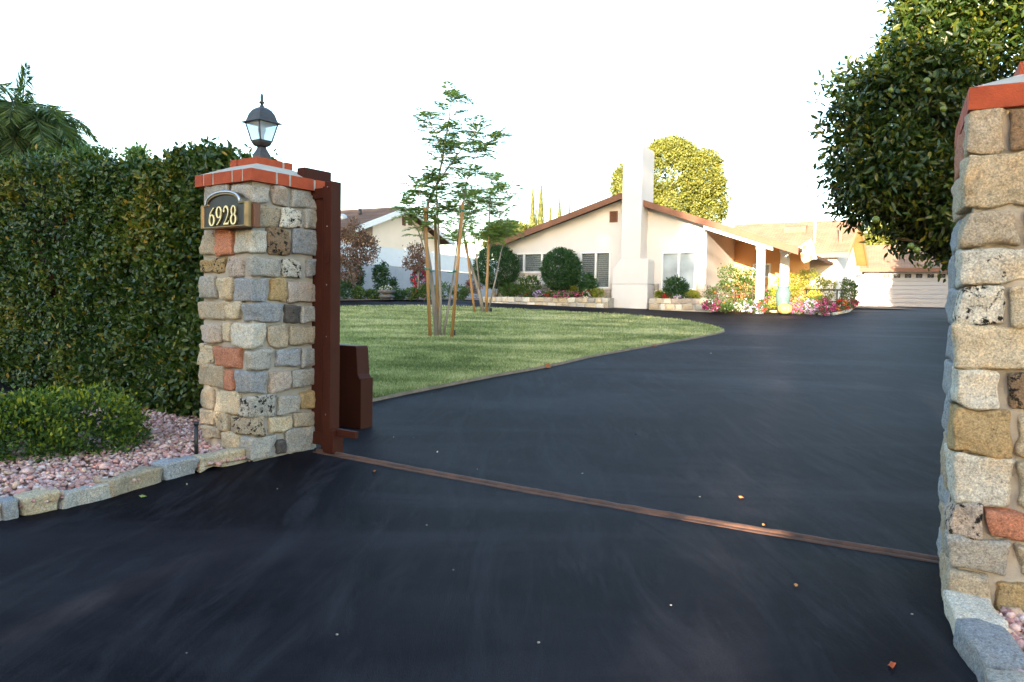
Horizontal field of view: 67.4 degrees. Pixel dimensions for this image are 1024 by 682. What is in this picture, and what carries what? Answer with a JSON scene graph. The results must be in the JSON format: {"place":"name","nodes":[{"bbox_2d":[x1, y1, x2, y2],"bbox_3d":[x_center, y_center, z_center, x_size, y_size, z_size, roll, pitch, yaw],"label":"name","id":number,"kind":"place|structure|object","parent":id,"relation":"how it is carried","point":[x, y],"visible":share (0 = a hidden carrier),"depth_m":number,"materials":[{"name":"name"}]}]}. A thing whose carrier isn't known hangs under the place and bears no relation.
{"place":"outdoors","nodes":[
{"label":"outdoors","id":0,"kind":"place"},
{"bbox_2d":[0,393,245,506],"bbox_3d":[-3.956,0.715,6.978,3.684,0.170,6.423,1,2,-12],"label":"gravel","id":1,"kind":"structure","parent":0,"point":[66,468],"depth_m":5.28,"materials":[{"name":"gravel"}]},
{"bbox_2d":[0,380,157,463],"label":"ground shrub","id":2,"kind":"object","parent":1,"relation":"on","point":[35,410],"visible":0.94,"depth_m":5.43,"materials":[{"name":"green plant"}]},
{"bbox_2d":[0,135,280,418],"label":"hedge","id":3,"kind":"object","parent":1,"relation":"on","point":[129,229],"visible":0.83,"depth_m":7.52,"materials":[{"name":"green plant"}]},
{"bbox_2d":[193,421,198,453],"bbox_3d":[-2.262,0.716,5.502,0.038,0.275,0.038,1,2,0],"label":"sprinkler riser","id":4,"kind":"object","parent":1,"relation":"on","point":[195,423],"visible":0.83,"depth_m":5.49,"materials":[{"name":"black plastic"}]},
{"bbox_2d":[192,447,246,472],"bbox_3d":[-2.121,0.853,5.547,0.146,0.134,0.415,2,3,30],"label":"edging stone","id":5,"kind":"object","parent":1,"relation":"on","point":[230,454],"visible":0.82,"depth_m":5.51,"materials":[{"name":"stone"}]},
{"bbox_2d":[1,304,723,397],"bbox_3d":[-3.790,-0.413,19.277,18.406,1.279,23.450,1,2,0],"label":"lawn","id":6,"kind":"structure","parent":0,"point":[419,309],"depth_m":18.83,"materials":[{"name":"plant"}]},
{"bbox_2d":[0,61,98,180],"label":"palm tree","id":7,"kind":"object","parent":6,"relation":"on","point":[24,125],"visible":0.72,"depth_m":12.43,"materials":[{"name":"green plant"}]},
{"bbox_2d":[21,140,122,162],"bbox_3d":[-6.258,-1.290,10.995,1.445,3.158,0.894,1,2,0],"label":"tall shrub","id":8,"kind":"object","parent":6,"relation":"on","point":[99,152],"visible":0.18,"depth_m":10.86,"materials":[{"name":"green plant"}]},
{"bbox_2d":[122,141,152,160],"bbox_3d":[-4.624,-0.998,9.477,0.372,2.911,0.326,1,2,0],"label":"tall shrub","id":9,"kind":"object","parent":6,"relation":"on","point":[134,150],"visible":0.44,"depth_m":9.35,"materials":[{"name":"green plant"}]},
{"bbox_2d":[423,207,431,335],"bbox_3d":[-1.725,-1.321,15.719,0.211,2.801,0.066,1,2,0],"label":"tree stake","id":10,"kind":"object","parent":6,"relation":"on","point":[427,276],"visible":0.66,"depth_m":15.69,"materials":[{"name":"brown wood"}]},
{"bbox_2d":[434,216,438,317],"bbox_3d":[-1.609,-1.340,16.419,0.168,2.664,0.066,1,2,0],"label":"tree stake","id":11,"kind":"object","parent":6,"relation":"on","point":[436,267],"visible":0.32,"depth_m":16.39,"materials":[{"name":"brown wood"}]},
{"bbox_2d":[389,81,517,336],"bbox_3d":[-1.191,-2.660,15.820,2.595,5.221,1.473,1,2,0],"label":"young tree","id":12,"kind":"object","parent":6,"relation":"on","point":[441,146],"visible":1,"depth_m":15.80,"materials":[{"name":"green plant"}]},
{"bbox_2d":[450,202,464,336],"bbox_3d":[-1.125,-1.374,15.717,0.264,2.916,0.066,1,2,0],"label":"tree stake","id":13,"kind":"object","parent":6,"relation":"on","point":[457,270],"visible":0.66,"depth_m":15.69,"materials":[{"name":"brown wood"}]},
{"bbox_2d":[466,244,475,311],"bbox_3d":[-1.338,-1.990,24.846,0.400,2.398,0.072,1,2,0],"label":"tree stake","id":14,"kind":"object","parent":6,"relation":"on","point":[470,278],"visible":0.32,"depth_m":24.82,"materials":[{"name":"brown wood"}]},
{"bbox_2d":[442,171,523,311],"bbox_3d":[-0.830,-3.247,24.946,2.966,4.717,1.914,0,3,-22],"label":"young tree","id":15,"kind":"object","parent":6,"relation":"on","point":[496,229],"visible":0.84,"depth_m":24.81,"materials":[{"name":"green plant"}]},
{"bbox_2d":[485,235,489,312],"bbox_3d":[-0.791,-2.095,24.741,0.098,2.672,0.072,1,2,0],"label":"tree stake","id":16,"kind":"object","parent":6,"relation":"on","point":[487,273],"visible":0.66,"depth_m":24.71,"materials":[{"name":"brown wood"}]},
{"bbox_2d":[340,298,482,299],"bbox_3d":[-5.420,-1.993,35.807,17.824,0.416,8.907,-1,3,-43],"label":"ground bed","id":17,"kind":"object","parent":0,"point":[405,299],"visible":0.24,"depth_m":34.90,"materials":[{"name":"soil"}]},
{"bbox_2d":[340,279,352,299],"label":"bush","id":18,"kind":"object","parent":17,"relation":"on","point":[345,289],"visible":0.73,"depth_m":32.34,"materials":[{"name":"green plant"}]},
{"bbox_2d":[346,266,365,289],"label":"columnar shrub","id":19,"kind":"object","parent":17,"relation":"on","point":[361,283],"visible":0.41,"depth_m":33.84,"materials":[{"name":"green plant"}]},
{"bbox_2d":[349,286,366,298],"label":"bush","id":20,"kind":"object","parent":17,"relation":"on","point":[359,294],"visible":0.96,"depth_m":32.76,"materials":[{"name":"green plant"}]},
{"bbox_2d":[340,216,380,297],"bbox_3d":[-6.624,-3.563,32.892,2.256,3.580,1.849,-1,3,-33],"label":"bronze tree","id":21,"kind":"object","parent":17,"relation":"on","point":[365,239],"visible":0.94,"depth_m":32.56,"materials":[{"name":"brown plant"}]},
{"bbox_2d":[363,287,381,300],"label":"bush","id":22,"kind":"object","parent":17,"relation":"on","point":[373,294],"visible":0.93,"depth_m":33.00,"materials":[{"name":"green plant"}]},
{"bbox_2d":[371,259,390,290],"bbox_3d":[-5.852,-2.916,34.365,0.950,1.504,0.905,1,2,0],"label":"columnar shrub","id":23,"kind":"object","parent":17,"relation":"on","point":[382,270],"visible":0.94,"depth_m":34.27,"materials":[{"name":"green plant"}]},
{"bbox_2d":[378,285,395,299],"bbox_3d":[-5.313,-2.060,32.558,0.778,0.644,0.793,1,2,0],"label":"bowl planter","id":24,"kind":"object","parent":17,"relation":"on","point":[386,293],"visible":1,"depth_m":32.33,"materials":[{"name":"stone"}]},
{"bbox_2d":[388,276,399,289],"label":"columnar shrub","id":25,"kind":"object","parent":17,"relation":"on","point":[394,282],"visible":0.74,"depth_m":35.06,"materials":[{"name":"green plant"}]},
{"bbox_2d":[390,288,408,300],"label":"bush","id":26,"kind":"object","parent":17,"relation":"on","point":[401,293],"visible":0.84,"depth_m":33.32,"materials":[{"name":"green plant"}]},
{"bbox_2d":[403,287,420,300],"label":"bush","id":27,"kind":"object","parent":17,"relation":"on","point":[413,293],"visible":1,"depth_m":33.33,"materials":[{"name":"green plant"}]},
{"bbox_2d":[402,240,425,300],"bbox_3d":[-4.422,-3.161,34.824,1.364,2.845,1.381,1,2,0],"label":"standard tree","id":28,"kind":"object","parent":17,"relation":"on","point":[420,263],"visible":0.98,"depth_m":34.74,"materials":[{"name":"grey plant"}]},
{"bbox_2d":[410,267,425,298],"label":"flowering shrub","id":29,"kind":"object","parent":17,"relation":"on","point":[421,278],"visible":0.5,"depth_m":35.72,"materials":[{"name":"red plant"}]},
{"bbox_2d":[434,280,452,299],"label":"bush","id":30,"kind":"object","parent":17,"relation":"on","point":[446,288],"visible":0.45,"depth_m":33.84,"materials":[{"name":"green plant"}]},
{"bbox_2d":[464,274,483,297],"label":"bush","id":31,"kind":"object","parent":17,"relation":"on","point":[468,286],"visible":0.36,"depth_m":34.31,"materials":[{"name":"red plant"}]},
{"bbox_2d":[0,299,977,681],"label":"driveway","id":32,"kind":"structure","parent":0,"point":[304,567],"depth_m":3.97,"materials":[{"name":"asphalt"}]},
{"bbox_2d":[0,496,18,520],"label":"edging stone","id":33,"kind":"object","parent":32,"relation":"on","point":[10,510],"visible":0.98,"depth_m":4.19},
{"bbox_2d":[13,488,59,515],"bbox_3d":[-2.700,0.920,4.364,0.147,0.146,0.218,2,3,31],"label":"edging stone","id":34,"kind":"object","parent":32,"relation":"on","point":[39,506],"visible":0.89,"depth_m":4.32,"materials":[{"name":"stone"}]},
{"bbox_2d":[57,483,110,508],"bbox_3d":[-2.570,0.921,4.588,0.150,0.113,0.328,2,3,25],"label":"edging stone","id":35,"kind":"object","parent":32,"relation":"on","point":[73,497],"visible":0.81,"depth_m":4.55,"materials":[{"name":"stone"}]},
{"bbox_2d":[93,466,162,496],"bbox_3d":[-2.445,0.895,4.910,0.163,0.138,0.461,2,2,17],"label":"edging stone","id":36,"kind":"object","parent":32,"relation":"on","point":[120,483],"visible":0.87,"depth_m":4.88,"materials":[{"name":"stone"}]},
{"bbox_2d":[151,456,198,479],"bbox_3d":[-2.303,0.868,5.258,0.160,0.146,0.304,2,3,31],"label":"edging stone","id":37,"kind":"object","parent":32,"relation":"on","point":[173,468],"visible":0.86,"depth_m":5.20,"materials":[{"name":"stone"}]},
{"bbox_2d":[195,156,330,461],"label":"stone pillar","id":38,"kind":"structure","parent":32,"relation":"on","point":[256,355],"depth_m":5.82,"materials":[{"name":"beige stone"}]},
{"bbox_2d":[201,190,259,229],"bbox_3d":[-2.079,-0.963,5.646,0.583,0.272,0.113,3,3,35],"label":"house number plaque","id":39,"kind":"object","parent":38,"relation":"attached to","point":[225,210],"visible":1,"depth_m":5.58,"materials":[{"name":"brown metal"}]},
{"bbox_2d":[241,94,282,158],"bbox_3d":[-1.958,-1.667,6.010,0.222,0.531,0.222,3,3,35],"label":"post lamp","id":40,"kind":"object","parent":38,"relation":"on","point":[262,117],"visible":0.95,"depth_m":5.98,"materials":[{"name":"black metal"}]},
{"bbox_2d":[339,344,372,428],"bbox_3d":[-1.480,0.411,7.052,0.420,0.747,0.150,3,3,35],"label":"gate opener","id":41,"kind":"object","parent":32,"relation":"on","point":[355,395],"visible":0.88,"depth_m":6.95,"materials":[{"name":"brown paint"}]},
{"bbox_2d":[418,284,430,299],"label":"bush","id":42,"kind":"object","parent":32,"relation":"on","point":[423,292],"visible":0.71,"depth_m":33.30,"materials":[{"name":"green plant"}]},
{"bbox_2d":[452,284,469,300],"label":"bush","id":43,"kind":"object","parent":32,"relation":"on","point":[463,291],"visible":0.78,"depth_m":33.81,"materials":[{"name":"green plant"}]},
{"bbox_2d":[483,296,613,307],"bbox_3d":[1.548,-1.454,32.040,5.814,0.749,1.223,2,3,30],"label":"stone planter","id":44,"kind":"object","parent":32,"relation":"on","point":[587,302],"visible":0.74,"depth_m":31.14,"materials":[{"name":"stone"}]},
{"bbox_2d":[472,244,520,296],"bbox_3d":[-0.700,-3.014,33.278,2.190,2.427,2.009,1,2,0],"label":"round bush","id":45,"kind":"object","parent":44,"relation":"in","point":[482,255],"visible":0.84,"depth_m":32.90,"materials":[{"name":"green plant"}]},
{"bbox_2d":[498,282,520,296],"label":"leafy shrub","id":46,"kind":"object","parent":44,"relation":"on","point":[512,287],"visible":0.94,"depth_m":32.73,"materials":[{"name":"green plant"}]},
{"bbox_2d":[516,275,541,296],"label":"leafy shrub","id":47,"kind":"object","parent":44,"relation":"on","point":[535,282],"visible":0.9,"depth_m":32.17,"materials":[{"name":"green plant"}]},
{"bbox_2d":[532,290,545,296],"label":"flower clump","id":48,"kind":"object","parent":44,"relation":"in","point":[538,293],"visible":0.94,"depth_m":31.70,"materials":[{"name":"purple plant"}]},
{"bbox_2d":[538,246,583,296],"bbox_3d":[2.019,-2.802,31.704,1.887,2.233,1.750,1,2,0],"label":"round bush","id":49,"kind":"object","parent":44,"relation":"in","point":[553,277],"visible":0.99,"depth_m":31.34,"materials":[{"name":"green plant"}]},
{"bbox_2d":[550,290,582,297],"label":"flower clump","id":50,"kind":"object","parent":44,"relation":"in","point":[565,293],"visible":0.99,"depth_m":30.95,"materials":[{"name":"pink plant"}]},
{"bbox_2d":[581,287,593,297],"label":"flower clump","id":51,"kind":"object","parent":44,"relation":"in","point":[586,293],"visible":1,"depth_m":30.60,"materials":[{"name":"white plant"}]},
{"bbox_2d":[576,272,599,292],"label":"leafy shrub","id":52,"kind":"object","parent":44,"relation":"on","point":[589,283],"visible":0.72,"depth_m":30.90,"materials":[{"name":"green plant"}]},
{"bbox_2d":[589,287,604,297],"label":"lime shrub","id":53,"kind":"object","parent":44,"relation":"on","point":[599,291],"visible":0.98,"depth_m":30.59,"materials":[{"name":"green plant"}]},
{"bbox_2d":[373,318,724,401],"bbox_3d":[0.637,-0.271,18.853,10.306,1.150,21.168,1,2,-10],"label":"lawn edging","id":54,"kind":"object","parent":32,"relation":"on","point":[454,383],"visible":0.55,"depth_m":10.74,"materials":[{"name":"concrete"}]},
{"bbox_2d":[313,448,939,563],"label":"gate track","id":55,"kind":"structure","parent":32,"relation":"on","point":[794,535],"depth_m":4.53,"materials":[{"name":"metal"}]},
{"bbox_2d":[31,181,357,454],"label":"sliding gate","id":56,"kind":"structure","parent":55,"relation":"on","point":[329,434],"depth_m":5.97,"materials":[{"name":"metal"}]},
{"bbox_2d":[649,298,720,311],"bbox_3d":[6.578,-1.250,29.334,2.431,0.747,1.223,2,3,30],"label":"stone planter","id":57,"kind":"object","parent":32,"relation":"on","point":[681,304],"visible":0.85,"depth_m":28.85,"materials":[{"name":"stone"}]},
{"bbox_2d":[662,274,689,298],"bbox_3d":[6.279,-2.031,29.240,1.255,1.027,1.198,1,2,0],"label":"leafy shrub","id":58,"kind":"object","parent":57,"relation":"on","point":[673,287],"visible":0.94,"depth_m":29.02,"materials":[{"name":"green plant"}]},
{"bbox_2d":[669,294,687,298],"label":"flower clump","id":59,"kind":"object","parent":57,"relation":"in","point":[677,296],"visible":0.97,"depth_m":28.86,"materials":[{"name":"white plant"}]},
{"bbox_2d":[685,289,700,298],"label":"lime shrub","id":60,"kind":"object","parent":57,"relation":"on","point":[694,294],"visible":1,"depth_m":28.78,"materials":[{"name":"green plant"}]},
{"bbox_2d":[702,263,757,311],"bbox_3d":[8.229,-1.992,28.602,2.273,1.811,1.610,1,2,0],"label":"rose bush","id":61,"kind":"object","parent":57,"relation":"in","point":[738,278],"visible":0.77,"depth_m":28.43,"materials":[{"name":"green plant"}]},
{"bbox_2d":[701,298,721,311],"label":"flower clump","id":62,"kind":"object","parent":32,"relation":"on","point":[706,305],"visible":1,"depth_m":27.50,"materials":[{"name":"pink plant"}]},
{"bbox_2d":[719,302,737,312],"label":"flower clump","id":63,"kind":"object","parent":32,"relation":"on","point":[729,307],"visible":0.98,"depth_m":27.66,"materials":[{"name":"green plant"}]},
{"bbox_2d":[707,285,755,312],"bbox_3d":[8.155,-1.534,28.157,2.020,1.000,0.037,2,2,11],"label":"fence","id":64,"kind":"object","parent":32,"relation":"on","point":[734,294],"visible":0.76,"depth_m":28.17,"materials":[{"name":"wood"}]},
{"bbox_2d":[732,300,747,311],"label":"flower clump","id":65,"kind":"object","parent":32,"relation":"on","point":[740,306],"visible":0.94,"depth_m":27.48,"materials":[{"name":"white plant"}]},
{"bbox_2d":[744,299,758,313],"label":"flower clump","id":66,"kind":"object","parent":32,"relation":"on","point":[749,307],"visible":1,"depth_m":27.22,"materials":[{"name":"white plant"}]},
{"bbox_2d":[755,297,770,312],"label":"flower clump","id":67,"kind":"object","parent":32,"relation":"on","point":[764,303],"visible":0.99,"depth_m":27.17,"materials":[{"name":"orange plant"}]},
{"bbox_2d":[764,288,772,300],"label":"flower clump","id":68,"kind":"object","parent":32,"relation":"on","point":[766,293],"visible":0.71,"depth_m":28.47,"materials":[{"name":"pink plant"}]},
{"bbox_2d":[764,286,776,310],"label":"garden shrub","id":69,"kind":"object","parent":32,"relation":"on","point":[774,290],"visible":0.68,"depth_m":28.66,"materials":[{"name":"yellow plant"}]},
{"bbox_2d":[775,286,790,311],"bbox_3d":[10.005,-1.548,28.353,0.532,0.958,0.532,1,2,0],"label":"ceramic urn","id":70,"kind":"object","parent":32,"relation":"on","point":[783,294],"visible":0.87,"depth_m":28.14,"materials":[{"name":"teal ceramic"}]},
{"bbox_2d":[778,301,791,313],"bbox_3d":[9.655,-1.176,27.167,0.499,0.447,0.479,1,2,0],"label":"pumpkin","id":71,"kind":"object","parent":32,"relation":"on","point":[784,308],"visible":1,"depth_m":27.00,"materials":[{"name":"yellow plant"}]},
{"bbox_2d":[727,305,860,314],"bbox_3d":[15.277,-1.439,34.964,16.124,0.633,5.165,-1,3,-45],"label":"garden edging","id":72,"kind":"object","parent":32,"relation":"on","point":[839,312],"visible":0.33,"depth_m":28.68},
{"bbox_2d":[790,298,806,314],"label":"flower clump","id":73,"kind":"object","parent":32,"relation":"on","point":[794,306],"visible":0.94,"depth_m":27.07,"materials":[{"name":"pink plant"}]},
{"bbox_2d":[799,298,818,314],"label":"flower clump","id":74,"kind":"object","parent":32,"relation":"on","point":[808,308],"visible":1,"depth_m":26.92,"materials":[{"name":"pink plant"}]},
{"bbox_2d":[816,298,838,315],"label":"flower clump","id":75,"kind":"object","parent":32,"relation":"on","point":[828,302],"visible":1,"depth_m":26.77,"materials":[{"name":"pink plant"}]},
{"bbox_2d":[835,297,851,311],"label":"flower clump","id":76,"kind":"object","parent":32,"relation":"on","point":[842,303],"visible":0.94,"depth_m":28.87,"materials":[{"name":"red plant"}]},
{"bbox_2d":[856,274,866,305],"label":"wall","id":77,"kind":"structure","parent":32,"relation":"on","point":[861,280],"depth_m":44.25,"materials":[{"name":"white paint"}]},
{"bbox_2d":[859,245,947,306],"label":"garage","id":78,"kind":"structure","parent":32,"relation":"on","point":[892,280],"depth_m":45.07,"materials":[{"name":"white paint"}]},
{"bbox_2d":[878,272,947,306],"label":"door","id":79,"kind":"structure","parent":78,"relation":"in","point":[905,289],"depth_m":44.83,"materials":[{"name":"paint"}]},
{"bbox_2d":[943,590,1008,635],"bbox_3d":[1.760,1.068,2.926,0.173,0.129,0.346,2,3,21],"label":"edging stone","id":80,"kind":"object","parent":32,"relation":"on","point":[959,605],"visible":0.56,"depth_m":2.93,"materials":[{"name":"stone"}]},
{"bbox_2d":[936,61,1023,612],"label":"stone pillar","id":81,"kind":"structure","parent":32,"relation":"on","point":[980,543],"depth_m":3.00,"materials":[{"name":"beige stone"}]},
{"bbox_2d":[953,618,1023,681],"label":"edging stone","id":82,"kind":"object","parent":32,"relation":"on","point":[980,646],"visible":0.9,"depth_m":2.60,"materials":[{"name":"stone"}]},
{"bbox_2d":[984,668,1023,681],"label":"edging stone","id":83,"kind":"object","parent":32,"relation":"on","point":[992,675],"visible":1,"depth_m":2.35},
{"bbox_2d":[0,0,1022,273],"label":"sky","id":84,"kind":"structure","parent":0,"point":[579,83],"materials":[{"name":"white"}]},
{"bbox_2d":[768,306,906,312],"bbox_3d":[14.866,-1.442,34.323,17.407,0.515,5.595,-1,3,-44],"label":"ground bed","id":85,"kind":"object","parent":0,"point":[849,308],"visible":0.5,"depth_m":33.80,"materials":[{"name":"soil"}]},
{"bbox_2d":[771,267,840,303],"bbox_3d":[11.543,-2.150,30.562,2.583,1.630,2.168,1,2,0],"label":"yellow shrub","id":86,"kind":"object","parent":85,"relation":"on","point":[819,283],"visible":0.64,"depth_m":30.30,"materials":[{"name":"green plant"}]},
{"bbox_2d":[804,289,822,299],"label":"flower clump","id":87,"kind":"object","parent":85,"relation":"on","point":[811,293],"visible":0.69,"depth_m":28.86,"materials":[{"name":"yellow plant"}]},
{"bbox_2d":[809,294,825,304],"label":"flower clump","id":88,"kind":"object","parent":85,"relation":"on","point":[816,297],"visible":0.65,"depth_m":28.30,"materials":[{"name":"yellow plant"}]},
{"bbox_2d":[803,289,844,310],"bbox_3d":[11.990,-1.533,29.553,1.356,0.916,0.700,1,2,6],"label":"fence","id":89,"kind":"object","parent":85,"relation":"on","point":[837,290],"visible":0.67,"depth_m":29.33,"materials":[{"name":"metal"}]},
{"bbox_2d":[839,276,860,299],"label":"garden shrub","id":90,"kind":"object","parent":85,"relation":"on","point":[851,287],"visible":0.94,"depth_m":31.30,"materials":[{"name":"green plant"}]},
{"bbox_2d":[847,298,860,308],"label":"flower clump","id":91,"kind":"object","parent":85,"relation":"on","point":[855,302],"visible":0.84,"depth_m":30.85,"materials":[{"name":"plant"}]},
{"bbox_2d":[995,606,1023,671],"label":"gravel","id":92,"kind":"structure","parent":0,"point":[1013,617],"depth_m":2.85,"materials":[{"name":"gravel"}]},
{"bbox_3d":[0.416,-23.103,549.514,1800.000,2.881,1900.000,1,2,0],"label":"ground","id":93,"kind":"structure","parent":0,"visible":0},
{"bbox_2d":[341,206,454,266],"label":"neighbor house","id":94,"kind":"structure","parent":93,"relation":"on","point":[384,227],"depth_m":42.45,"materials":[{"name":"beige paint"}]},
{"bbox_2d":[340,264,498,298],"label":"block wall","id":95,"kind":"structure","parent":93,"relation":"on","point":[401,274],"depth_m":39.25,"materials":[{"name":"paint"}]},
{"bbox_2d":[341,242,498,273],"bbox_3d":[-5.440,-4.259,39.236,0.140,0.992,19.340,2,3,30],"label":"vinyl fence","id":96,"kind":"object","parent":95,"relation":"on","point":[391,256],"visible":0.25,"depth_m":39.08,"materials":[{"name":"white paint"}]},
{"bbox_2d":[480,216,534,255],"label":"broadleaf tree","id":97,"kind":"object","parent":93,"relation":"on","point":[524,226],"visible":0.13,"depth_m":51.31,"materials":[{"name":"yellow plant"}]},
{"bbox_2d":[530,186,535,225],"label":"cypress tree","id":98,"kind":"object","parent":93,"relation":"on","point":[532,215],"visible":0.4,"depth_m":79.35,"materials":[{"name":"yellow plant"}]},
{"bbox_2d":[535,184,543,225],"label":"cypress tree","id":99,"kind":"object","parent":93,"relation":"on","point":[540,219],"visible":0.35,"depth_m":69.39,"materials":[{"name":"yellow plant"}]},
{"bbox_2d":[606,134,731,223],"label":"broadleaf tree","id":100,"kind":"object","parent":93,"relation":"on","point":[702,194],"visible":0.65,"depth_m":55.85,"materials":[{"name":"yellow plant"}]},
{"bbox_2d":[492,143,868,313],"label":"house","id":101,"kind":"structure","parent":93,"relation":"on","point":[632,245],"depth_m":31.12,"materials":[{"name":"beige paint"}]},
{"bbox_2d":[515,253,548,273],"bbox_3d":[0.927,-3.359,33.316,1.779,0.901,0.290,2,3,30],"label":"window","id":102,"kind":"structure","parent":101,"relation":"in","point":[529,263],"depth_m":33.44,"materials":[{"name":"white paint"}]},
{"bbox_2d":[580,252,610,288],"bbox_3d":[3.476,-2.910,31.837,1.427,1.546,0.290,2,3,30],"label":"window","id":103,"kind":"structure","parent":101,"relation":"in","point":[598,263],"depth_m":31.82,"materials":[{"name":"white paint"}]},
{"bbox_2d":[661,252,695,290],"bbox_3d":[6.498,-2.713,29.997,1.451,1.524,0.160,2,3,30],"label":"window","id":104,"kind":"structure","parent":101,"relation":"in","point":[683,264],"depth_m":29.98,"materials":[{"name":"glass"}]},
{"bbox_2d":[752,263,770,277],"bbox_3d":[10.544,-2.976,32.430,0.743,0.592,0.059,2,3,30],"label":"window","id":105,"kind":"structure","parent":101,"relation":"in","point":[767,265],"depth_m":32.31,"materials":[{"name":"white paint"}]},
{"bbox_2d":[785,239,817,262],"bbox_3d":[10.502,-3.264,27.881,1.185,0.906,0.138,1,2,0],"label":"garden flag","id":106,"kind":"object","parent":101,"relation":"attached to","point":[808,253],"visible":0.91,"depth_m":27.87,"materials":[{"name":"fabric"}]},
{"bbox_2d":[863,217,896,244],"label":"broadleaf tree","id":107,"kind":"object","parent":93,"relation":"on","point":[880,241],"visible":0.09,"depth_m":61.03,"materials":[{"name":"yellow plant"}]},
{"bbox_2d":[805,0,1023,282],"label":"citrus tree","id":108,"kind":"object","parent":93,"relation":"on","point":[929,64],"visible":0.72,"depth_m":8.01,"materials":[{"name":"green plant"}]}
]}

